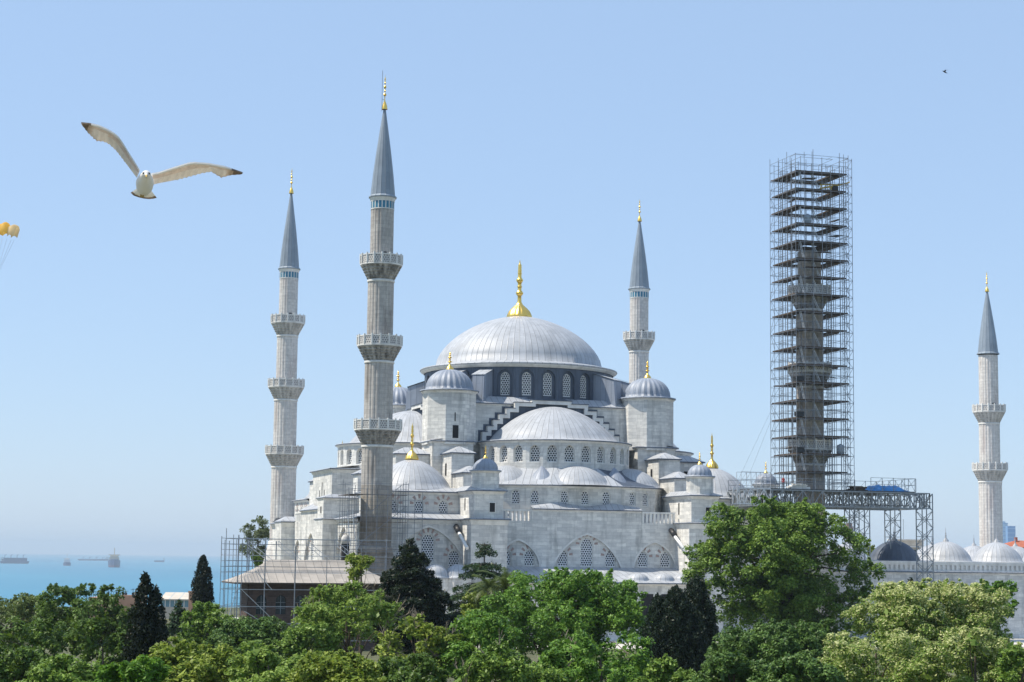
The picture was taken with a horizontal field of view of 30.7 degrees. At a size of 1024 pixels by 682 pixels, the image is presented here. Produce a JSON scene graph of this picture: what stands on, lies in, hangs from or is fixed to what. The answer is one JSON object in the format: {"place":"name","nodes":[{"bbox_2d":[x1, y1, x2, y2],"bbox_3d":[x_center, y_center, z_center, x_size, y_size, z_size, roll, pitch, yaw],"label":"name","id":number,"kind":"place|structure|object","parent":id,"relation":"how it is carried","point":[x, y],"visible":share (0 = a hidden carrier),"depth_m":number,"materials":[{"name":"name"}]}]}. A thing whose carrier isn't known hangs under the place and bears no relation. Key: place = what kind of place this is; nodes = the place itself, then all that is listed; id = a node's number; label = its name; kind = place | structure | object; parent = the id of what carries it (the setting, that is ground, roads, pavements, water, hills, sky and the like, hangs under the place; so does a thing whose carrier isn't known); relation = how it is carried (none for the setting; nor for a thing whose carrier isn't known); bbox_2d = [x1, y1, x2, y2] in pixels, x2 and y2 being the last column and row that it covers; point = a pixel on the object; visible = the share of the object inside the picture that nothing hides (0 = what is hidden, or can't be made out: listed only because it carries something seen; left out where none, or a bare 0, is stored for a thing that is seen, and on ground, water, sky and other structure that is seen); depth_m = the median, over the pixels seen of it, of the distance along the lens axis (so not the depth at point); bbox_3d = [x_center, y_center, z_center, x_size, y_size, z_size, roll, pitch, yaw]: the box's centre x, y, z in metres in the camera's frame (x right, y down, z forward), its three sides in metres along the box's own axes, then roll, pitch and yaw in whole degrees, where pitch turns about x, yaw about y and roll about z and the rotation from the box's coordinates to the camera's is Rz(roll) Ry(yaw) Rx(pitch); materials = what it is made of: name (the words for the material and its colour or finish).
{"place":"outdoors","nodes":[
{"label":"outdoors","id":0,"kind":"place"},
{"bbox_2d":[0,222,19,265],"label":"parasail","id":1,"kind":"object","parent":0,"point":[8,229],"visible":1,"depth_m":603.24,"materials":[{"name":"yellow fabric"}]},
{"bbox_2d":[0,554,254,606],"bbox_3d":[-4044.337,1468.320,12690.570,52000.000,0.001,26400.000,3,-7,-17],"label":"sea","id":2,"kind":"structure","parent":0,"point":[37,574],"depth_m":4649.97,"materials":[{"name":"liquid"}]},
{"bbox_2d":[0,558,28,563],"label":"ship","id":3,"kind":"object","parent":2,"relation":"on","point":[15,560],"visible":1,"depth_m":7493.02},
{"bbox_2d":[63,553,70,565],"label":"ship","id":4,"kind":"object","parent":2,"relation":"on","point":[66,562],"visible":1,"depth_m":6825.27},
{"bbox_2d":[78,556,108,560],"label":"ship","id":5,"kind":"object","parent":2,"relation":"on","point":[102,559],"visible":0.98,"depth_m":10556.03},
{"bbox_2d":[108,548,119,566],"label":"ship","id":6,"kind":"object","parent":2,"relation":"on","point":[113,560],"visible":0.98,"depth_m":6323.90},
{"bbox_2d":[81,122,242,198],"bbox_3d":[-2.822,-1.451,15.040,1.237,0.548,0.641,0,-7,8],"label":"seagull","id":7,"kind":"object","parent":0,"point":[146,180],"visible":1,"depth_m":15.02,"materials":[{"name":"white"}]},
{"bbox_2d":[0,606,985,681],"bbox_3d":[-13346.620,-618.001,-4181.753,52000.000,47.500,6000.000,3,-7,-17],"label":"ground","id":8,"kind":"structure","parent":0,"point":[377,657],"depth_m":215.69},
{"bbox_2d":[0,645,47,681],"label":"broadleaf tree","id":9,"kind":"object","parent":8,"relation":"on","point":[20,662],"visible":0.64,"depth_m":80.27,"materials":[{"name":"green plant"}]},
{"bbox_2d":[0,592,60,645],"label":"broadleaf tree","id":10,"kind":"object","parent":8,"relation":"on","point":[22,606],"visible":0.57,"depth_m":194.98,"materials":[{"name":"green plant"}]},
{"bbox_2d":[0,615,85,681],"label":"broadleaf tree","id":11,"kind":"object","parent":8,"relation":"on","point":[42,626],"visible":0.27,"depth_m":106.32,"materials":[{"name":"green plant"}]},
{"bbox_2d":[14,652,101,681],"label":"broadleaf tree","id":12,"kind":"object","parent":8,"relation":"on","point":[57,668],"visible":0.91,"depth_m":76.33,"materials":[{"name":"green plant"}]},
{"bbox_2d":[29,582,135,653],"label":"broadleaf tree","id":13,"kind":"object","parent":8,"relation":"on","point":[112,617],"visible":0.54,"depth_m":151.37,"materials":[{"name":"green plant"}]},
{"bbox_2d":[63,616,132,671],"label":"broadleaf tree","id":14,"kind":"object","parent":8,"relation":"on","point":[89,628],"visible":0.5,"depth_m":103.86,"materials":[{"name":"green plant"}]},
{"bbox_2d":[89,589,146,616],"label":"terrace house","id":15,"kind":"structure","parent":8,"relation":"on","point":[128,600],"depth_m":324.35,"materials":[{"name":"brick"}]},
{"bbox_2d":[92,654,172,681],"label":"broadleaf tree","id":16,"kind":"object","parent":8,"relation":"on","point":[146,668],"visible":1,"depth_m":70.88,"materials":[{"name":"green plant"}]},
{"bbox_2d":[120,571,170,662],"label":"cypress tree","id":17,"kind":"object","parent":8,"relation":"on","point":[148,628],"visible":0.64,"depth_m":89.03,"materials":[{"name":"green plant"}]},
{"bbox_2d":[160,592,188,618],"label":"building","id":18,"kind":"structure","parent":8,"relation":"on","point":[167,604],"depth_m":321.89,"materials":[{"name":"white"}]},
{"bbox_2d":[166,599,190,637],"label":"conifer tree","id":19,"kind":"object","parent":8,"relation":"on","point":[174,628],"visible":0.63,"depth_m":175.02,"materials":[{"name":"green plant"}]},
{"bbox_2d":[131,636,248,681],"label":"broadleaf tree","id":20,"kind":"object","parent":8,"relation":"on","point":[192,661],"visible":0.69,"depth_m":84.43,"materials":[{"name":"green plant"}]},
{"bbox_2d":[188,591,194,618],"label":"brick chimney","id":21,"kind":"object","parent":8,"relation":"on","point":[190,605],"visible":0.45,"depth_m":317.36,"materials":[{"name":"brick"}]},
{"bbox_2d":[190,554,214,640],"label":"cypress tree","id":22,"kind":"object","parent":8,"relation":"on","point":[204,591],"visible":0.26,"depth_m":183.52,"materials":[{"name":"green plant"}]},
{"bbox_2d":[172,601,236,679],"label":"broadleaf tree","id":23,"kind":"object","parent":8,"relation":"on","point":[211,618],"visible":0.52,"depth_m":137.90,"materials":[{"name":"green plant"}]},
{"bbox_2d":[205,615,287,677],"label":"broadleaf tree","id":24,"kind":"object","parent":8,"relation":"on","point":[265,630],"visible":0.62,"depth_m":120.11,"materials":[{"name":"green plant"}]},
{"bbox_2d":[239,515,269,563],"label":"broadleaf tree","id":25,"kind":"object","parent":8,"relation":"on","point":[263,531],"visible":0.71,"depth_m":339.25,"materials":[{"name":"green plant"}]},
{"bbox_2d":[223,639,319,681],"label":"broadleaf tree","id":26,"kind":"object","parent":8,"relation":"on","point":[273,668],"visible":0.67,"depth_m":82.43,"materials":[{"name":"green plant"}]},
{"bbox_2d":[221,560,381,649],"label":"pavilion","id":27,"kind":"structure","parent":8,"relation":"on","point":[306,579],"depth_m":223.88,"materials":[{"name":"grey stone"}]},
{"bbox_2d":[256,595,265,613],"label":"window","id":28,"kind":"structure","parent":27,"relation":"in","point":[259,600],"depth_m":222.68,"materials":[{"name":"grey glass"}]},
{"bbox_2d":[275,595,285,613],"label":"window","id":29,"kind":"structure","parent":27,"relation":"in","point":[280,600],"depth_m":223.38,"materials":[{"name":"grey glass"}]},
{"bbox_2d":[295,595,304,613],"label":"window","id":30,"kind":"structure","parent":27,"relation":"in","point":[297,601],"depth_m":224.15,"materials":[{"name":"grey glass"}]},
{"bbox_2d":[273,622,343,661],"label":"broadleaf tree","id":31,"kind":"object","parent":8,"relation":"on","point":[294,640],"visible":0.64,"depth_m":109.05,"materials":[{"name":"green plant"}]},
{"bbox_2d":[219,528,401,640],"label":"pavilion scaffold","id":32,"kind":"object","parent":8,"relation":"on","point":[248,560],"visible":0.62,"depth_m":221.52,"materials":[{"name":"grey metal"}]},
{"bbox_2d":[285,646,384,681],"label":"broadleaf tree","id":33,"kind":"object","parent":8,"relation":"on","point":[343,666],"visible":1,"depth_m":75.71,"materials":[{"name":"green plant"}]},
{"bbox_2d":[291,578,411,659],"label":"broadleaf tree","id":34,"kind":"object","parent":8,"relation":"on","point":[319,607],"visible":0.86,"depth_m":113.10,"materials":[{"name":"green plant"}]},
{"bbox_2d":[344,552,374,654],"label":"broadleaf tree","id":35,"kind":"object","parent":8,"relation":"on","point":[359,564],"visible":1,"depth_m":147.68,"materials":[{"name":"green plant"}]},
{"bbox_2d":[363,537,457,657],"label":"conifer tree","id":36,"kind":"object","parent":8,"relation":"on","point":[413,583],"visible":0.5,"depth_m":155.14,"materials":[{"name":"green plant"}]},
{"bbox_2d":[371,651,449,681],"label":"broadleaf tree","id":37,"kind":"object","parent":8,"relation":"on","point":[401,669],"visible":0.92,"depth_m":78.68,"materials":[{"name":"green plant"}]},
{"bbox_2d":[374,605,463,680],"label":"broadleaf tree","id":38,"kind":"object","parent":8,"relation":"on","point":[415,624],"visible":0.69,"depth_m":101.81,"materials":[{"name":"green plant"}]},
{"bbox_2d":[422,609,522,680],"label":"broadleaf tree","id":39,"kind":"object","parent":8,"relation":"on","point":[485,629],"visible":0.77,"depth_m":101.29,"materials":[{"name":"green plant"}]},
{"bbox_2d":[460,591,500,647],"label":"broadleaf tree","id":40,"kind":"object","parent":8,"relation":"on","point":[466,607],"visible":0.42,"depth_m":148.06,"materials":[{"name":"green plant"}]},
{"bbox_2d":[442,542,529,645],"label":"cedar tree","id":41,"kind":"object","parent":8,"relation":"on","point":[473,568],"visible":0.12,"depth_m":165.98,"materials":[{"name":"green plant"}]},
{"bbox_2d":[467,574,505,667],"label":"palm tree","id":42,"kind":"object","parent":8,"relation":"on","point":[488,582],"visible":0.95,"depth_m":144.66,"materials":[{"name":"green plant"}]},
{"bbox_2d":[472,567,537,606],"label":"tree","id":43,"kind":"object","parent":8,"relation":"on","point":[504,583],"visible":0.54,"depth_m":146.20,"materials":[{"name":"green plant"}]},
{"bbox_2d":[453,632,568,681],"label":"broadleaf tree","id":44,"kind":"object","parent":8,"relation":"on","point":[501,664],"visible":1,"depth_m":79.79,"materials":[{"name":"green plant"}]},
{"bbox_2d":[464,566,652,678],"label":"broadleaf tree","id":45,"kind":"object","parent":8,"relation":"on","point":[601,609],"visible":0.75,"depth_m":126.80,"materials":[{"name":"green plant"}]},
{"bbox_2d":[532,629,655,681],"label":"broadleaf tree","id":46,"kind":"object","parent":8,"relation":"on","point":[564,654],"visible":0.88,"depth_m":88.77,"materials":[{"name":"green plant"}]},
{"bbox_2d":[635,653,695,681],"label":"broadleaf tree","id":47,"kind":"object","parent":8,"relation":"on","point":[663,669],"visible":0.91,"depth_m":81.75,"materials":[{"name":"green plant"}]},
{"bbox_2d":[640,584,710,675],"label":"cypress tree","id":48,"kind":"object","parent":8,"relation":"on","point":[680,636],"visible":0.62,"depth_m":119.46,"materials":[{"name":"green plant"}]},
{"bbox_2d":[679,575,718,646],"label":"cypress tree","id":49,"kind":"object","parent":8,"relation":"on","point":[696,593],"visible":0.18,"depth_m":123.63,"materials":[{"name":"green plant"}]},
{"bbox_2d":[682,648,770,681],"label":"broadleaf tree","id":50,"kind":"object","parent":8,"relation":"on","point":[726,665],"visible":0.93,"depth_m":80.11,"materials":[{"name":"green plant"}]},
{"bbox_2d":[700,618,834,681],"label":"broadleaf tree","id":51,"kind":"object","parent":8,"relation":"on","point":[767,641],"visible":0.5,"depth_m":97.85,"materials":[{"name":"green plant"}]},
{"bbox_2d":[681,495,886,638],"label":"broadleaf tree","id":52,"kind":"object","parent":8,"relation":"on","point":[788,589],"visible":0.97,"depth_m":178.31,"materials":[{"name":"green plant"}]},
{"bbox_2d":[750,651,846,681],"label":"broadleaf tree","id":53,"kind":"object","parent":8,"relation":"on","point":[788,667],"visible":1,"depth_m":77.02,"materials":[{"name":"green plant"}]},
{"bbox_2d":[807,618,838,634],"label":"pine tree","id":54,"kind":"object","parent":8,"relation":"on","point":[825,627],"visible":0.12,"depth_m":109.68,"materials":[{"name":"green plant"}]},
{"bbox_2d":[865,544,874,558],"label":"broadleaf tree","id":55,"kind":"object","parent":8,"relation":"on","point":[872,548],"visible":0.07,"depth_m":382.40,"materials":[{"name":"green plant"}]},
{"bbox_2d":[818,624,949,681],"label":"broadleaf tree","id":56,"kind":"object","parent":8,"relation":"on","point":[853,659],"visible":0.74,"depth_m":88.42,"materials":[{"name":"green plant"}]},
{"bbox_2d":[887,519,924,551],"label":"flat roofed house","id":57,"kind":"structure","parent":8,"relation":"on","point":[911,543],"depth_m":389.53,"materials":[{"name":"stone"}]},
{"bbox_2d":[840,577,1013,672],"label":"broadleaf tree","id":58,"kind":"object","parent":8,"relation":"on","point":[910,609],"visible":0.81,"depth_m":106.56,"materials":[{"name":"green plant"}]},
{"bbox_2d":[893,623,1023,681],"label":"broadleaf tree","id":59,"kind":"object","parent":8,"relation":"on","point":[950,653],"visible":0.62,"depth_m":86.29,"materials":[{"name":"green plant"}]},
{"bbox_2d":[975,578,1018,670],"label":"broadleaf tree","id":60,"kind":"object","parent":8,"relation":"on","point":[998,584],"visible":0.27,"depth_m":143.80,"materials":[{"name":"green plant"}]},
{"bbox_2d":[995,645,1023,681],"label":"broadleaf tree","id":61,"kind":"object","parent":8,"relation":"on","point":[1010,662],"visible":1,"depth_m":81.73,"materials":[{"name":"green plant"}]},
{"bbox_2d":[1004,537,1023,547],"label":"tiled house","id":62,"kind":"structure","parent":8,"relation":"on","point":[1019,543],"depth_m":415.00,"materials":[{"name":"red tile"}]},
{"bbox_2d":[0,0,1023,556],"label":"sky","id":63,"kind":"structure","parent":0,"point":[138,339],"materials":[{"name":"blue"}]},
{"bbox_2d":[232,617,1023,648],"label":"courtyard paving","id":64,"kind":"structure","parent":0,"point":[1019,640],"depth_m":266.38,"materials":[{"name":"stone"}]},
{"bbox_2d":[251,556,262,567],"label":"broadleaf tree","id":65,"kind":"object","parent":64,"relation":"on","point":[258,561],"visible":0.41,"depth_m":294.71,"materials":[{"name":"green plant"}]},
{"bbox_2d":[263,171,305,562],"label":"minaret","id":66,"kind":"object","parent":64,"relation":"on","point":[284,453],"visible":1,"depth_m":322.52,"materials":[{"name":"stone"}]},
{"bbox_2d":[353,71,402,585],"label":"minaret","id":67,"kind":"object","parent":64,"relation":"on","point":[378,427],"visible":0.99,"depth_m":256.54,"materials":[{"name":"grey stone"}]},
{"bbox_2d":[336,480,422,571],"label":"minaret scaffold","id":68,"kind":"object","parent":64,"relation":"on","point":[355,495],"visible":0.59,"depth_m":253.29,"materials":[{"name":"grey metal"}]},
{"bbox_2d":[270,261,786,640],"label":"mosque","id":69,"kind":"structure","parent":64,"relation":"on","point":[527,441],"depth_m":273.75,"materials":[{"name":"stone"}]},
{"bbox_2d":[341,535,349,559],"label":"chimney turret","id":70,"kind":"object","parent":69,"relation":"in","point":[344,537],"visible":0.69,"depth_m":251.25,"materials":[{"name":"stone"}]},
{"bbox_2d":[623,201,654,382],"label":"minaret","id":71,"kind":"object","parent":64,"relation":"on","point":[638,338],"visible":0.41,"depth_m":344.18,"materials":[{"name":"stone"}]},
{"bbox_2d":[787,250,837,635],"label":"minaret","id":72,"kind":"object","parent":64,"relation":"on","point":[806,335],"visible":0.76,"depth_m":276.17,"materials":[{"name":"grey stone"}]},
{"bbox_2d":[727,471,933,638],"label":"truss platform","id":73,"kind":"structure","parent":64,"relation":"on","point":[746,491],"depth_m":273.72,"materials":[{"name":"grey paint"}]},
{"bbox_2d":[734,152,854,489],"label":"scaffold tower","id":74,"kind":"structure","parent":73,"relation":"on","point":[822,246],"depth_m":277.32,"materials":[{"name":"grey metal"}]},
{"bbox_2d":[794,376,803,380],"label":"tool bin","id":75,"kind":"object","parent":74,"relation":"on","point":[800,378],"visible":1,"depth_m":273.57,"materials":[{"name":"grey metal"}]},
{"bbox_2d":[794,447,804,452],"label":"tool bin","id":76,"kind":"object","parent":74,"relation":"on","point":[801,449],"visible":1,"depth_m":272.36,"materials":[{"name":"grey metal"}]},
{"bbox_2d":[794,411,804,416],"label":"tool bin","id":77,"kind":"object","parent":74,"relation":"on","point":[800,413],"visible":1,"depth_m":272.94,"materials":[{"name":"grey metal"}]},
{"bbox_2d":[805,214,810,222],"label":"water drum","id":78,"kind":"object","parent":74,"relation":"on","point":[807,219],"visible":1,"depth_m":276.62,"materials":[{"name":"grey plastic"}]},
{"bbox_2d":[820,182,849,189],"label":"hoist","id":79,"kind":"object","parent":74,"relation":"on","point":[833,187],"visible":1,"depth_m":278.74,"materials":[{"name":"yellow paint"}]},
{"bbox_2d":[837,444,843,453],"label":"water drum","id":80,"kind":"object","parent":74,"relation":"on","point":[838,450],"visible":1,"depth_m":274.31,"materials":[{"name":"grey plastic"}]},
{"bbox_2d":[786,484,809,488],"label":"board pile","id":81,"kind":"object","parent":73,"relation":"on","point":[795,486],"visible":1,"depth_m":269.24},
{"bbox_2d":[846,486,867,490],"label":"board pile","id":82,"kind":"object","parent":73,"relation":"on","point":[857,488],"visible":1,"depth_m":272.21,"materials":[{"name":"brown wood"}]},
{"bbox_2d":[865,485,909,491],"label":"tarpaulin","id":83,"kind":"object","parent":73,"relation":"on","point":[879,488],"visible":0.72,"depth_m":274.71,"materials":[{"name":"blue plastic"}]},
{"bbox_2d":[829,528,1023,637],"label":"courtyard arcade","id":84,"kind":"object","parent":64,"relation":"on","point":[995,560],"visible":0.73,"depth_m":284.79,"materials":[{"name":"stone"}]},
{"bbox_2d":[972,273,1007,546],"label":"minaret","id":85,"kind":"object","parent":64,"relation":"on","point":[989,470],"visible":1,"depth_m":363.34,"materials":[{"name":"stone"}]},
{"bbox_2d":[1003,521,1007,542],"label":"skyscraper","id":86,"kind":"structure","parent":0,"point":[1004,531],"depth_m":5003.31,"materials":[{"name":"blue glass"}]},
{"bbox_2d":[1006,526,1015,542],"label":"skyscraper","id":87,"kind":"structure","parent":0,"point":[1010,533],"depth_m":4806.87,"materials":[{"name":"blue glass"}]}
]}

